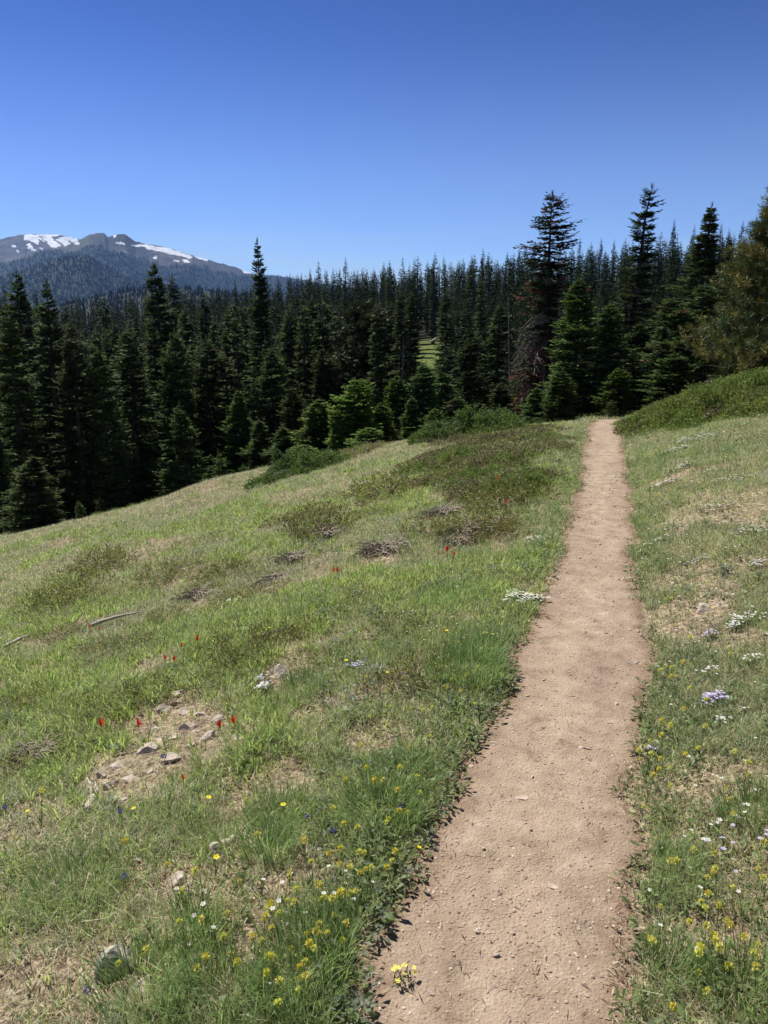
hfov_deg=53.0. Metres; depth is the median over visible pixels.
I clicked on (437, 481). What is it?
juniper shrub
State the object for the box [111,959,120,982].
yellow wildflower
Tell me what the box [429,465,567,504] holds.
juniper shrub
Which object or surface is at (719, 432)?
white flower clump
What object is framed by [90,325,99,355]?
fir tree
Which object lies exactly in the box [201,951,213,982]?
yellow wildflower
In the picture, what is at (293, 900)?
yellow wildflower
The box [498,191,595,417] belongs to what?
fir tree
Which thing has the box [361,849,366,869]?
yellow wildflower
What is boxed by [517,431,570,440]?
juniper shrub
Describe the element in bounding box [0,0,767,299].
sky
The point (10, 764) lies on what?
dwarf shrub
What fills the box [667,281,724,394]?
fir tree
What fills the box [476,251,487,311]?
fir tree
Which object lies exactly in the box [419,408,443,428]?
fir tree
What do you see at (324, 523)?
dwarf shrub
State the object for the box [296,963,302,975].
yellow wildflower
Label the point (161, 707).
rock
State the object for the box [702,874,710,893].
yellow wildflower
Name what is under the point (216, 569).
dwarf shrub
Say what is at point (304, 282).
distant ridge
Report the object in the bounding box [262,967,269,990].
yellow wildflower
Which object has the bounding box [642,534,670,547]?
white flower clump
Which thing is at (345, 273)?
fir tree
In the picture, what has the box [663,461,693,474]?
white flower clump
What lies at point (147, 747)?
rock
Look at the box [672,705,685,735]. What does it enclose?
yellow wildflower
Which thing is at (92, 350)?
fir tree
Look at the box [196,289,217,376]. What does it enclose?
fir tree
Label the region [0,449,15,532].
fir tree
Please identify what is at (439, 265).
fir tree
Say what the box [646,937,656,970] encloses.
yellow wildflower
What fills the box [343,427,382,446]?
bush
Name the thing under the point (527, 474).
juniper shrub
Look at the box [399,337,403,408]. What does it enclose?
dead snag
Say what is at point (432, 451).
juniper shrub
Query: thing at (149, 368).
fir tree
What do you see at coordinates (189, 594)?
dead brush
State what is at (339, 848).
yellow wildflower
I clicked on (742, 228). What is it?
fir tree
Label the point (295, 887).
yellow wildflower
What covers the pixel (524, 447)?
juniper shrub
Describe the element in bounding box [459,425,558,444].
juniper shrub
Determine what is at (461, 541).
dead brush
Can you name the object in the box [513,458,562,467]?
juniper shrub
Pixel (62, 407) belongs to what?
fir tree
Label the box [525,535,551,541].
white flower clump
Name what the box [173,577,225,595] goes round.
dwarf shrub
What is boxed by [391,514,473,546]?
dwarf shrub
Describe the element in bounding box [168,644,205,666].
dwarf shrub
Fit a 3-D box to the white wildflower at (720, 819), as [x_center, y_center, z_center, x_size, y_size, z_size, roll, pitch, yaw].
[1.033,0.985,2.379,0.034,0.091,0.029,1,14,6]
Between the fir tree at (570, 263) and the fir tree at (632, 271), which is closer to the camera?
the fir tree at (632, 271)
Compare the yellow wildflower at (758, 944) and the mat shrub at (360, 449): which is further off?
the mat shrub at (360, 449)
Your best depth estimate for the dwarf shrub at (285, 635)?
4.47 m
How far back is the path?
2.53 m
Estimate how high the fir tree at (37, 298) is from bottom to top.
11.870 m
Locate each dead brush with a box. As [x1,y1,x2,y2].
[0,734,64,779]
[169,581,217,602]
[251,571,293,587]
[266,546,313,564]
[295,521,348,543]
[347,533,413,562]
[415,499,469,519]
[426,515,512,538]
[434,528,476,548]
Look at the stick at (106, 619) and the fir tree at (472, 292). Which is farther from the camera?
the fir tree at (472, 292)
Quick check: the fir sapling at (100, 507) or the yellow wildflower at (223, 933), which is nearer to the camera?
the yellow wildflower at (223, 933)
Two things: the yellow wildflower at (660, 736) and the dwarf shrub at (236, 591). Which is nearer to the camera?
the yellow wildflower at (660, 736)
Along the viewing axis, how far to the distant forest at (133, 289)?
2330.53 m
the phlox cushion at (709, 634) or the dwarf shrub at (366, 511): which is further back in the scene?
the dwarf shrub at (366, 511)
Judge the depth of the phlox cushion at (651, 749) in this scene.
2.97 m
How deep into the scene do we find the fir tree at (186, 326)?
31.65 m
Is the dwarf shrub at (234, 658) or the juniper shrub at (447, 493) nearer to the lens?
the dwarf shrub at (234, 658)
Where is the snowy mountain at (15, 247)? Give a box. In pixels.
[0,234,79,262]
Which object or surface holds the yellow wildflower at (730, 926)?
on the ground at (674, 514)
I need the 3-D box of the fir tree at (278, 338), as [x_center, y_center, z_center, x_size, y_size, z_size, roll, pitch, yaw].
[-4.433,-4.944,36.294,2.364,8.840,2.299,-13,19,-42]
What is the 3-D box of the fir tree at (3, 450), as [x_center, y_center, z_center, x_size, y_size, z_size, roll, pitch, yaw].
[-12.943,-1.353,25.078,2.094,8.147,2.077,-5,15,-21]
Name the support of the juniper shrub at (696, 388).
on the ground at (674, 514)
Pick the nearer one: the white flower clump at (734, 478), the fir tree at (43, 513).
the white flower clump at (734, 478)
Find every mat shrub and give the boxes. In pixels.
[242,447,357,489]
[330,440,394,455]
[406,404,530,445]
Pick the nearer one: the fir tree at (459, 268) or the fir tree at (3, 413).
the fir tree at (3, 413)
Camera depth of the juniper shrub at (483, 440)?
11.77 m
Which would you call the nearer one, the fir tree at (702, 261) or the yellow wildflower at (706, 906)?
the yellow wildflower at (706, 906)
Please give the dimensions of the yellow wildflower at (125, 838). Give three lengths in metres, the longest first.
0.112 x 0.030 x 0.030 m
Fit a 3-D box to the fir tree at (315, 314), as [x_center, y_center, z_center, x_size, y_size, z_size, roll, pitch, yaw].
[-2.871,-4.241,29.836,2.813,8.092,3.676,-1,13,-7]
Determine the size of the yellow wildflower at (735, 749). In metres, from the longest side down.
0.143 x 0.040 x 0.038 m
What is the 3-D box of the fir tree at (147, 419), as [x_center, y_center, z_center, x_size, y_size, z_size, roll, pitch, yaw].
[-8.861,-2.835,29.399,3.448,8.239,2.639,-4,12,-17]
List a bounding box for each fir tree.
[0,267,61,518]
[0,282,11,319]
[0,301,77,530]
[0,320,38,528]
[0,353,14,463]
[0,413,14,527]
[0,432,29,534]
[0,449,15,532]
[0,454,68,533]
[28,278,83,518]
[31,312,83,483]
[32,288,41,341]
[37,338,72,511]
[44,374,60,509]
[45,321,121,520]
[46,352,90,514]
[52,327,81,406]
[53,335,92,516]
[62,300,73,329]
[69,294,74,336]
[73,303,80,329]
[78,344,140,516]
[80,334,92,413]
[81,299,85,337]
[84,326,128,497]
[88,330,157,501]
[90,297,95,328]
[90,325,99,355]
[92,329,116,422]
[96,295,107,355]
[101,295,113,345]
[104,324,119,397]
[104,324,172,505]
[106,320,129,421]
[108,332,155,504]
[116,293,121,327]
[123,295,129,329]
[126,292,139,328]
[134,262,202,503]
[137,350,156,485]
[142,327,157,456]
[143,285,147,308]
[143,315,180,497]
[143,328,163,479]
[145,345,155,429]
[154,326,212,496]
[161,273,194,351]
[164,402,215,495]
[176,308,197,431]
[177,303,202,447]
[183,335,234,479]
[193,336,212,477]
[194,339,218,478]
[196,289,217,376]
[199,351,254,478]
[202,316,222,424]
[208,290,216,319]
[213,306,257,453]
[214,343,230,450]
[215,319,234,385]
[215,389,261,474]
[222,297,246,379]
[223,311,256,448]
[225,289,228,306]
[232,279,239,328]
[236,301,260,455]
[236,419,272,471]
[239,287,245,317]
[241,238,289,451]
[246,317,261,444]
[246,346,293,467]
[252,337,276,460]
[261,426,296,466]
[263,388,308,465]
[272,316,294,380]
[274,277,284,319]
[276,322,297,396]
[279,305,307,429]
[282,324,300,414]
[287,398,334,451]
[289,303,319,426]
[289,444,322,457]
[295,297,334,402]
[295,301,316,396]
[296,295,321,405]
[299,274,303,297]
[303,349,339,436]
[305,272,312,303]
[316,261,323,296]
[317,379,393,453]
[320,274,330,329]
[325,409,353,451]
[328,307,338,355]
[333,313,343,354]
[335,269,341,309]
[339,257,349,319]
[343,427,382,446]
[364,298,389,422]
[370,402,396,441]
[371,267,376,298]
[382,300,399,405]
[383,261,392,303]
[383,374,411,440]
[387,292,427,434]
[388,285,416,434]
[391,363,448,435]
[394,397,425,440]
[398,259,405,315]
[405,268,412,324]
[411,255,426,330]
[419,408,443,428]
[420,261,430,335]
[425,255,440,343]
[425,369,464,420]
[430,288,460,416]
[437,263,441,316]
[440,258,447,319]
[441,397,471,421]
[443,328,496,409]
[448,263,453,307]
[453,261,461,312]
[460,258,466,308]
[464,255,486,347]
[471,277,492,409]
[471,402,490,416]
[472,300,517,410]
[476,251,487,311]
[480,252,495,320]
[488,382,519,415]
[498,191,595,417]
[499,252,511,313]
[507,255,513,297]
[517,387,548,423]
[525,278,609,421]
[527,369,581,423]
[555,255,565,305]
[564,246,573,295]
[571,302,645,417]
[577,239,580,274]
[583,182,668,412]
[585,243,597,312]
[590,367,637,417]
[597,238,602,303]
[610,321,657,413]
[611,241,616,276]
[613,246,625,307]
[617,238,628,289]
[618,296,712,414]
[628,253,637,287]
[633,352,701,406]
[640,224,652,312]
[643,233,665,323]
[644,201,735,383]
[661,242,668,293]
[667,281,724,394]
[670,220,676,267]
[672,244,683,297]
[686,224,695,286]
[717,224,722,258]
[721,232,731,296]
[738,220,744,244]
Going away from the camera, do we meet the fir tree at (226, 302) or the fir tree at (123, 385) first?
the fir tree at (123, 385)
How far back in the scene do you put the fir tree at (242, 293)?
118.07 m
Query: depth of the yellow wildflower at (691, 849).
2.27 m
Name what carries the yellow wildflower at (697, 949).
on the ground at (674, 514)
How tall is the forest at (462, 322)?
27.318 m
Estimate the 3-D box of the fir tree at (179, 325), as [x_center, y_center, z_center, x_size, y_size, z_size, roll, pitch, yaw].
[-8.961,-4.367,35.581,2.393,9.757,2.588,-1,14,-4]
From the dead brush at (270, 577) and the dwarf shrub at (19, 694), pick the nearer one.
the dwarf shrub at (19, 694)
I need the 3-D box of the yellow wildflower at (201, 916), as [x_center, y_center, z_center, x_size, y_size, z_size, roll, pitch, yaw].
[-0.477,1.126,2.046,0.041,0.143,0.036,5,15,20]
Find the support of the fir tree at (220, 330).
on the ground at (674, 514)
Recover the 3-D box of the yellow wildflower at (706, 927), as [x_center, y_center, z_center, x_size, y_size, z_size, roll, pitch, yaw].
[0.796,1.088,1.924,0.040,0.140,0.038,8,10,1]
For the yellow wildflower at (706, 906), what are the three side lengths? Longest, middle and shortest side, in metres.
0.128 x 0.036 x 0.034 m
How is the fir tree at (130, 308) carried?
on the ground at (674, 514)
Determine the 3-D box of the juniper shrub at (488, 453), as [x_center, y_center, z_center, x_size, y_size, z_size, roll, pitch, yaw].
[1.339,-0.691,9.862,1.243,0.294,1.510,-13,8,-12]
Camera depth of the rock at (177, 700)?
3.86 m
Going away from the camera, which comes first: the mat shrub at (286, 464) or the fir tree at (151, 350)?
the mat shrub at (286, 464)
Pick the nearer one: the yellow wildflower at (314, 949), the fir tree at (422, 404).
the yellow wildflower at (314, 949)
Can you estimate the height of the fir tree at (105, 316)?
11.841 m
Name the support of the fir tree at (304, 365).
on the ground at (674, 514)
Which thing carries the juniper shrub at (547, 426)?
on the ground at (674, 514)
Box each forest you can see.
[0,225,756,508]
[0,243,425,339]
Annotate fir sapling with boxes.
[73,501,85,518]
[94,495,105,514]
[211,451,227,478]
[238,464,248,472]
[269,446,281,465]
[603,398,621,417]
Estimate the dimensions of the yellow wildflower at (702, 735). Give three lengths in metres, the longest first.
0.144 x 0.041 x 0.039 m
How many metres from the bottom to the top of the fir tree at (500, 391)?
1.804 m
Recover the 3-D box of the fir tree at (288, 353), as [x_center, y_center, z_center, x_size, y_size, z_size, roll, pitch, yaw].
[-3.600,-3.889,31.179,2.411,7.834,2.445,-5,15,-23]
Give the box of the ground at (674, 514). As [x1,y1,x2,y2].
[0,312,767,1023]
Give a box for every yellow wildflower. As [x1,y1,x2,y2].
[36,787,46,825]
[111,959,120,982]
[121,837,134,859]
[142,944,149,975]
[164,861,175,897]
[176,886,185,913]
[176,917,187,943]
[185,866,198,910]
[193,964,204,988]
[198,915,214,950]
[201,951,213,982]
[218,931,227,956]
[224,910,237,929]
[233,957,241,980]
[248,932,257,952]
[254,830,267,866]
[261,912,268,947]
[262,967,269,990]
[264,902,271,923]
[264,951,271,965]
[267,899,275,922]
[267,975,284,1009]
[268,924,274,961]
[271,951,275,976]
[274,998,285,1023]
[281,872,291,903]
[288,897,297,930]
[291,971,309,997]
[292,885,299,912]
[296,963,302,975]
[300,835,314,886]
[301,957,308,971]
[303,938,312,962]
[308,858,314,887]
[309,944,320,983]
[312,880,322,906]
[315,929,322,940]
[324,929,330,950]
[326,850,331,866]
[327,893,339,928]
[330,804,341,837]
[336,888,345,914]
[337,844,344,865]
[342,919,349,950]
[346,863,365,894]
[350,849,361,871]
[350,887,358,911]
[352,823,362,856]
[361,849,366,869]
[365,863,374,890]
[371,776,377,799]
[384,863,390,882]
[390,857,394,871]
[392,786,399,815]
[392,847,398,866]
[396,807,405,827]
[397,764,402,780]
[636,747,645,765]
[643,743,653,772]
[643,750,653,777]
[644,771,656,804]
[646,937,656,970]
[657,783,673,814]
[658,732,669,769]
[658,903,667,929]
[660,856,673,891]
[665,1001,676,1023]
[668,721,678,745]
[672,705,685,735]
[673,856,680,878]
[680,751,688,767]
[681,918,692,937]
[686,947,703,1003]
[688,986,710,1011]
[689,942,704,972]
[690,846,696,860]
[694,921,710,967]
[695,723,707,750]
[697,897,704,925]
[699,903,709,945]
[699,934,720,968]
[701,889,710,917]
[701,942,723,992]
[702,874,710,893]
[708,931,718,959]
[709,864,718,902]
[711,850,717,868]
[712,900,723,935]
[713,916,731,954]
[720,748,737,780]
[723,962,733,986]
[726,651,732,674]
[726,797,730,821]
[726,920,734,951]
[730,884,735,913]
[740,758,752,795]
[741,933,747,948]
[742,948,758,995]
[751,961,764,1003]
[753,865,761,885]
[754,940,760,961]
[756,838,766,854]
[759,873,765,898]
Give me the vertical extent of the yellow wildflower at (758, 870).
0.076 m
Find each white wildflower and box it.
[200,901,211,934]
[266,906,278,945]
[273,898,282,920]
[280,880,291,910]
[649,923,662,959]
[689,885,702,909]
[693,837,710,861]
[712,818,721,839]
[733,889,748,918]
[738,802,749,824]
[741,811,754,840]
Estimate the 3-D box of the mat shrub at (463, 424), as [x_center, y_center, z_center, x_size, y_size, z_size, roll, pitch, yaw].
[1.767,-1.639,13.757,2.421,0.686,2.708,1,11,44]
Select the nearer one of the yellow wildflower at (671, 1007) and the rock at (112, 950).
the yellow wildflower at (671, 1007)
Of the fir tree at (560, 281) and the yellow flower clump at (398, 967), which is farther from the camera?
the fir tree at (560, 281)
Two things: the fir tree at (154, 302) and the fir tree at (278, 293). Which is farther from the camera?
the fir tree at (278, 293)
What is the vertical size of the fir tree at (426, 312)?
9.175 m
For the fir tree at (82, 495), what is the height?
6.612 m
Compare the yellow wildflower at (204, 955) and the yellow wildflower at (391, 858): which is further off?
the yellow wildflower at (391, 858)
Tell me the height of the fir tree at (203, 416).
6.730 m
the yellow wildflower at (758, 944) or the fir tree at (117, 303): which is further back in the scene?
the fir tree at (117, 303)
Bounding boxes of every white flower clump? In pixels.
[502,590,550,605]
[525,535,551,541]
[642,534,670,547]
[649,478,677,490]
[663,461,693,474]
[673,430,727,443]
[693,665,719,678]
[697,501,733,514]
[707,473,755,484]
[709,715,732,724]
[725,617,745,632]
[728,611,766,628]
[731,525,767,536]
[736,653,767,666]
[746,558,767,570]
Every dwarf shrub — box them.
[0,681,74,719]
[0,685,49,709]
[0,736,77,780]
[1,712,111,772]
[5,573,124,617]
[21,618,94,644]
[41,542,141,583]
[57,628,150,665]
[66,680,168,728]
[85,673,202,720]
[109,627,181,659]
[123,606,194,629]
[124,555,215,590]
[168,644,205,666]
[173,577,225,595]
[184,554,261,583]
[189,636,283,688]
[191,937,266,997]
[198,578,294,614]
[204,616,311,664]
[253,499,346,528]
[258,624,310,646]
[275,506,364,543]
[279,637,345,666]
[281,605,360,642]
[283,642,377,689]
[311,583,391,614]
[334,463,445,507]
[341,504,393,519]
[353,644,491,702]
[358,607,457,647]
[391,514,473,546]
[431,505,526,546]
[441,514,530,545]
[446,477,562,514]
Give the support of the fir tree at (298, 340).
on the ground at (674, 514)
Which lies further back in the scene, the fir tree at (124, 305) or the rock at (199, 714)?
the fir tree at (124, 305)
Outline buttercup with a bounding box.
[210,854,219,876]
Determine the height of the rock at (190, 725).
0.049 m
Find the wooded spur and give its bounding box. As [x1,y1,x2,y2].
[22,288,250,332]
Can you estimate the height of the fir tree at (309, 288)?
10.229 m
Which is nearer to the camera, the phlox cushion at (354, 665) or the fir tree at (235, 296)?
the phlox cushion at (354, 665)
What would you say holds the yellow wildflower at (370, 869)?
on the ground at (674, 514)
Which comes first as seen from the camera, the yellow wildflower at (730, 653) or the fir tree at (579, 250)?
the yellow wildflower at (730, 653)
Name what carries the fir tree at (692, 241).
on the ground at (674, 514)
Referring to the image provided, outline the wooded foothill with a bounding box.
[0,256,146,308]
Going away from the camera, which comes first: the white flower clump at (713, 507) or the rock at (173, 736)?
the rock at (173, 736)
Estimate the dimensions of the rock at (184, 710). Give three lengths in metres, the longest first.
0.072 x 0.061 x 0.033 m
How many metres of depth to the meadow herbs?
2.88 m
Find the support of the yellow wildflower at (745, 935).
on the ground at (674, 514)
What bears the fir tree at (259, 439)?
on the ground at (674, 514)
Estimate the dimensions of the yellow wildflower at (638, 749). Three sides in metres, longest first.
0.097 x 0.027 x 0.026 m
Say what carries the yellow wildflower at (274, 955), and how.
on the ground at (674, 514)
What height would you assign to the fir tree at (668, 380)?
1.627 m
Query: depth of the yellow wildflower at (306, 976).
1.84 m
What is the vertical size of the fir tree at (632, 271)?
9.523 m
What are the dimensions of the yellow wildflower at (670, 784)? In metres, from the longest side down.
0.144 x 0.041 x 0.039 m
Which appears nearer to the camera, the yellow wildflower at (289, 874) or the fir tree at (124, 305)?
the yellow wildflower at (289, 874)
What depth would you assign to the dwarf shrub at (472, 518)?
6.60 m
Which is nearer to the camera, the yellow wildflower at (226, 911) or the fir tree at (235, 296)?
the yellow wildflower at (226, 911)
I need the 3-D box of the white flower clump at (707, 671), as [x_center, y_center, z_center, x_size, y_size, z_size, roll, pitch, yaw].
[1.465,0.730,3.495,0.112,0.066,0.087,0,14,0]
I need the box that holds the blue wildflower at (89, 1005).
[83,986,92,1007]
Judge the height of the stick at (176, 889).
0.055 m
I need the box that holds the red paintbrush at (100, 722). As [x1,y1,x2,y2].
[98,717,103,735]
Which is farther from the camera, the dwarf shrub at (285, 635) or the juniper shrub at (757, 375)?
the juniper shrub at (757, 375)
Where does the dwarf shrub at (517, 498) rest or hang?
on the ground at (674, 514)
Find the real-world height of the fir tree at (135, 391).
6.724 m
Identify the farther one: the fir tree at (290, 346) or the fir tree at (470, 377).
the fir tree at (290, 346)
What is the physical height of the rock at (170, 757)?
0.044 m
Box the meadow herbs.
[0,407,767,1023]
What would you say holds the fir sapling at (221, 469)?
on the ground at (674, 514)
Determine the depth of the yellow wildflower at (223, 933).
2.02 m
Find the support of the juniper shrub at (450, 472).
on the ground at (674, 514)
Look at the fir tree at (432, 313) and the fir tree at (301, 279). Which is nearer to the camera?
the fir tree at (432, 313)
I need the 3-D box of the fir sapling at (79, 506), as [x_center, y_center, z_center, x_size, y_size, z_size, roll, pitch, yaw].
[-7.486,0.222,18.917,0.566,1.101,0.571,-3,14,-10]
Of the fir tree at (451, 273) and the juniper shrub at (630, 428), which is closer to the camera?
the juniper shrub at (630, 428)
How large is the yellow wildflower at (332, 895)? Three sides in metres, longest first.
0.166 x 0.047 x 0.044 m
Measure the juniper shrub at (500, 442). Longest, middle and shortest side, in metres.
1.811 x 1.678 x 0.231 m
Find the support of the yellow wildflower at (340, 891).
on the ground at (674, 514)
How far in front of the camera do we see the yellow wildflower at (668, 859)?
2.19 m
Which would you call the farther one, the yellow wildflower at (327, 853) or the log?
the log
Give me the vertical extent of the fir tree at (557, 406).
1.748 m
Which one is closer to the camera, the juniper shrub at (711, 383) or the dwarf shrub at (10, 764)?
the dwarf shrub at (10, 764)
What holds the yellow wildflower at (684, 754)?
on the ground at (674, 514)
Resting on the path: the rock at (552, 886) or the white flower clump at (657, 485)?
the rock at (552, 886)
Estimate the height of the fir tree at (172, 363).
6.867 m
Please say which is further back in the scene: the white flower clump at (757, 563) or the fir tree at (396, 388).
the fir tree at (396, 388)
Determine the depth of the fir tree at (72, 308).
137.68 m
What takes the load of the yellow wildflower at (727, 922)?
on the ground at (674, 514)
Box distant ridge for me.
[264,275,476,318]
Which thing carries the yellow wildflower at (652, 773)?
on the ground at (674, 514)
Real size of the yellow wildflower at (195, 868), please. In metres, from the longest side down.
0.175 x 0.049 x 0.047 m
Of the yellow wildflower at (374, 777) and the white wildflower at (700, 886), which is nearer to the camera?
the white wildflower at (700, 886)
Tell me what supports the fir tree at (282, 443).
on the ground at (674, 514)
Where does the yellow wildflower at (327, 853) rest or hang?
on the ground at (674, 514)
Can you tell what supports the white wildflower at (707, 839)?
on the ground at (674, 514)
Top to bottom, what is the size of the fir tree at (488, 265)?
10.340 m
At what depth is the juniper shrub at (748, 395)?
10.92 m
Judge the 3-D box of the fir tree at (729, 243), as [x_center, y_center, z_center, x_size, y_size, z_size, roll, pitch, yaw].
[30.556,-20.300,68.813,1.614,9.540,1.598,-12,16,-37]
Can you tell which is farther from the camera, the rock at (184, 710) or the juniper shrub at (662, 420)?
the juniper shrub at (662, 420)
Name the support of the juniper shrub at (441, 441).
on the ground at (674, 514)
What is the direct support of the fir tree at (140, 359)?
on the ground at (674, 514)
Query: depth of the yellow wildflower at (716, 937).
1.89 m
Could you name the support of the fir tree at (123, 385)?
on the ground at (674, 514)
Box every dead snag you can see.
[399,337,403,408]
[503,303,513,404]
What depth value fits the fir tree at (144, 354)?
35.53 m
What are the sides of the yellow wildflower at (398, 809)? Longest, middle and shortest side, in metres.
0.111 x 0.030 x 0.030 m
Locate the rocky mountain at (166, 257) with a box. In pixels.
[0,233,378,303]
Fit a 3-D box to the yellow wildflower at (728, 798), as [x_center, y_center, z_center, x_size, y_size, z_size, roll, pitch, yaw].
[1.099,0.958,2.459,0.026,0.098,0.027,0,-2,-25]
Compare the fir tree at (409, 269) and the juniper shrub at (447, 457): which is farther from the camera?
the fir tree at (409, 269)
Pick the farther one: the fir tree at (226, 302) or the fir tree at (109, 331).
the fir tree at (226, 302)
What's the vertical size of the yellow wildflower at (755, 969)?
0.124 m
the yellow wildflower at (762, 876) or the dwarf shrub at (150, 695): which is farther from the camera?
the dwarf shrub at (150, 695)
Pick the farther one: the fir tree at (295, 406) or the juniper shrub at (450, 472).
the fir tree at (295, 406)
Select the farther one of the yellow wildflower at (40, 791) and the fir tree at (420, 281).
the fir tree at (420, 281)
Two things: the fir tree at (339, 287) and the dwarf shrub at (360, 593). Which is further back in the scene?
the fir tree at (339, 287)
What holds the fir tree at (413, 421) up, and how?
on the ground at (674, 514)
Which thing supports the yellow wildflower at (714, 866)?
on the ground at (674, 514)
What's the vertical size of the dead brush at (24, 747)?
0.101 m
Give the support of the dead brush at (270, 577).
on the ground at (674, 514)
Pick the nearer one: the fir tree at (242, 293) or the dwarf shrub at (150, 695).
the dwarf shrub at (150, 695)
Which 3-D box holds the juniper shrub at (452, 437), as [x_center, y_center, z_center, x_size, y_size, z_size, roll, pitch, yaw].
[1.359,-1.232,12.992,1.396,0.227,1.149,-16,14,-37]
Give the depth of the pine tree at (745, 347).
14.02 m
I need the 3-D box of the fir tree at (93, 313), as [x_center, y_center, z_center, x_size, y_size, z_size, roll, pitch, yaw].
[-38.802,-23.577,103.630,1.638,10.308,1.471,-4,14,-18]
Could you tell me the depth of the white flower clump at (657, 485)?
7.31 m
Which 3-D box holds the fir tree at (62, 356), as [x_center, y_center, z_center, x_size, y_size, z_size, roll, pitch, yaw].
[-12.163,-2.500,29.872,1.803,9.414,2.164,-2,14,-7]
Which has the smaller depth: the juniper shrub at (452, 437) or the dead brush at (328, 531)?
the dead brush at (328, 531)
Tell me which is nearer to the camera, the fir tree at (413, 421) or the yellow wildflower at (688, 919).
the yellow wildflower at (688, 919)
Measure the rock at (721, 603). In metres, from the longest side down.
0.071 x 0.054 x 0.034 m
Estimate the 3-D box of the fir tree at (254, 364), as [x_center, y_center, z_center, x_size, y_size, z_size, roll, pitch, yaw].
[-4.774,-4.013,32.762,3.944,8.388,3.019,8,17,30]
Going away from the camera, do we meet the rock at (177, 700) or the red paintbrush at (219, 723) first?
the red paintbrush at (219, 723)
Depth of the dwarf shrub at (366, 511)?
7.92 m
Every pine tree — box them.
[301,299,427,446]
[667,187,767,378]
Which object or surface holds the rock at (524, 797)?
on the path
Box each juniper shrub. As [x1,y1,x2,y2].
[390,443,484,475]
[394,441,532,468]
[405,462,508,486]
[408,439,475,461]
[415,445,493,463]
[420,431,470,442]
[421,433,473,445]
[424,438,545,466]
[424,474,467,486]
[428,434,474,446]
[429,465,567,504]
[430,438,533,471]
[432,443,551,471]
[437,467,515,496]
[440,460,513,487]
[450,429,547,445]
[453,448,533,470]
[455,463,552,501]
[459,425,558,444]
[462,428,556,440]
[466,420,540,438]
[468,450,543,468]
[508,422,572,432]
[509,437,577,451]
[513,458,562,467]
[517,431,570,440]
[520,433,578,443]
[608,406,650,425]
[613,378,767,434]
[622,401,767,438]
[623,384,729,436]
[630,388,709,420]
[636,400,736,432]
[640,399,693,431]
[645,375,730,408]
[658,373,764,403]
[676,375,740,397]
[714,366,767,392]
[716,381,744,390]
[726,366,765,381]
[728,384,767,411]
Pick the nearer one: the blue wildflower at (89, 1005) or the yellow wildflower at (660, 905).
the blue wildflower at (89, 1005)
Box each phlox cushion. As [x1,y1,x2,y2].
[254,671,275,684]
[254,682,270,693]
[345,660,363,670]
[645,745,657,755]
[683,554,708,565]
[696,690,735,707]
[701,629,717,641]
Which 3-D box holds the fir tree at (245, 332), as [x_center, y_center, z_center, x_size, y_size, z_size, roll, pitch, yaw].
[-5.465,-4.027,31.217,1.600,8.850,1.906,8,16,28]
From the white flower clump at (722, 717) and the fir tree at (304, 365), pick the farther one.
the fir tree at (304, 365)
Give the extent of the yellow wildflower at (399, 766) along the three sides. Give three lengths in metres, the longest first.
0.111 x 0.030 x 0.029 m
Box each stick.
[3,631,33,647]
[85,778,97,809]
[90,611,138,626]
[174,882,210,894]
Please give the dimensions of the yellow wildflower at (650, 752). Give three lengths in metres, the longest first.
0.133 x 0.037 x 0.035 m
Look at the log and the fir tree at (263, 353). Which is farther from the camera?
the fir tree at (263, 353)
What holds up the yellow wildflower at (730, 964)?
on the ground at (674, 514)
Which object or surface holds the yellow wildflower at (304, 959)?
on the ground at (674, 514)
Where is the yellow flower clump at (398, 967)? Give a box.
[391,963,416,986]
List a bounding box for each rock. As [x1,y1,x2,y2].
[94,944,133,982]
[96,769,106,778]
[102,781,118,789]
[106,760,123,770]
[123,774,136,782]
[131,973,153,996]
[137,742,160,754]
[146,768,153,773]
[156,703,171,712]
[162,752,181,762]
[168,734,178,739]
[168,871,186,886]
[169,698,181,704]
[172,690,183,698]
[177,707,189,714]
[178,722,198,730]
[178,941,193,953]
[193,712,205,716]
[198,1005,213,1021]
[199,730,214,741]
[211,714,224,724]
[274,664,288,678]
[515,795,528,800]
[548,881,558,888]
[697,603,710,614]
[716,602,727,606]
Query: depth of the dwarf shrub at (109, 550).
7.77 m
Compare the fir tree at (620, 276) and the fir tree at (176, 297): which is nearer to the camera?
the fir tree at (176, 297)
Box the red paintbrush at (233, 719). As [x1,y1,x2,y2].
[230,715,236,732]
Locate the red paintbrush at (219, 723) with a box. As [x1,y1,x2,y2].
[216,719,222,737]
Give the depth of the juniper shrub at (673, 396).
12.78 m
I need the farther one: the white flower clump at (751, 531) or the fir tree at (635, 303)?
the fir tree at (635, 303)
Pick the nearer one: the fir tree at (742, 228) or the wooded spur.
the fir tree at (742, 228)
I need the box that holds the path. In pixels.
[354,419,658,1023]
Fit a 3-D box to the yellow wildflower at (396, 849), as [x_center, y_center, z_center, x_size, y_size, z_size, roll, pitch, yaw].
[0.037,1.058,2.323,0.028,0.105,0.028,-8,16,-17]
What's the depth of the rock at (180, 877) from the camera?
2.38 m

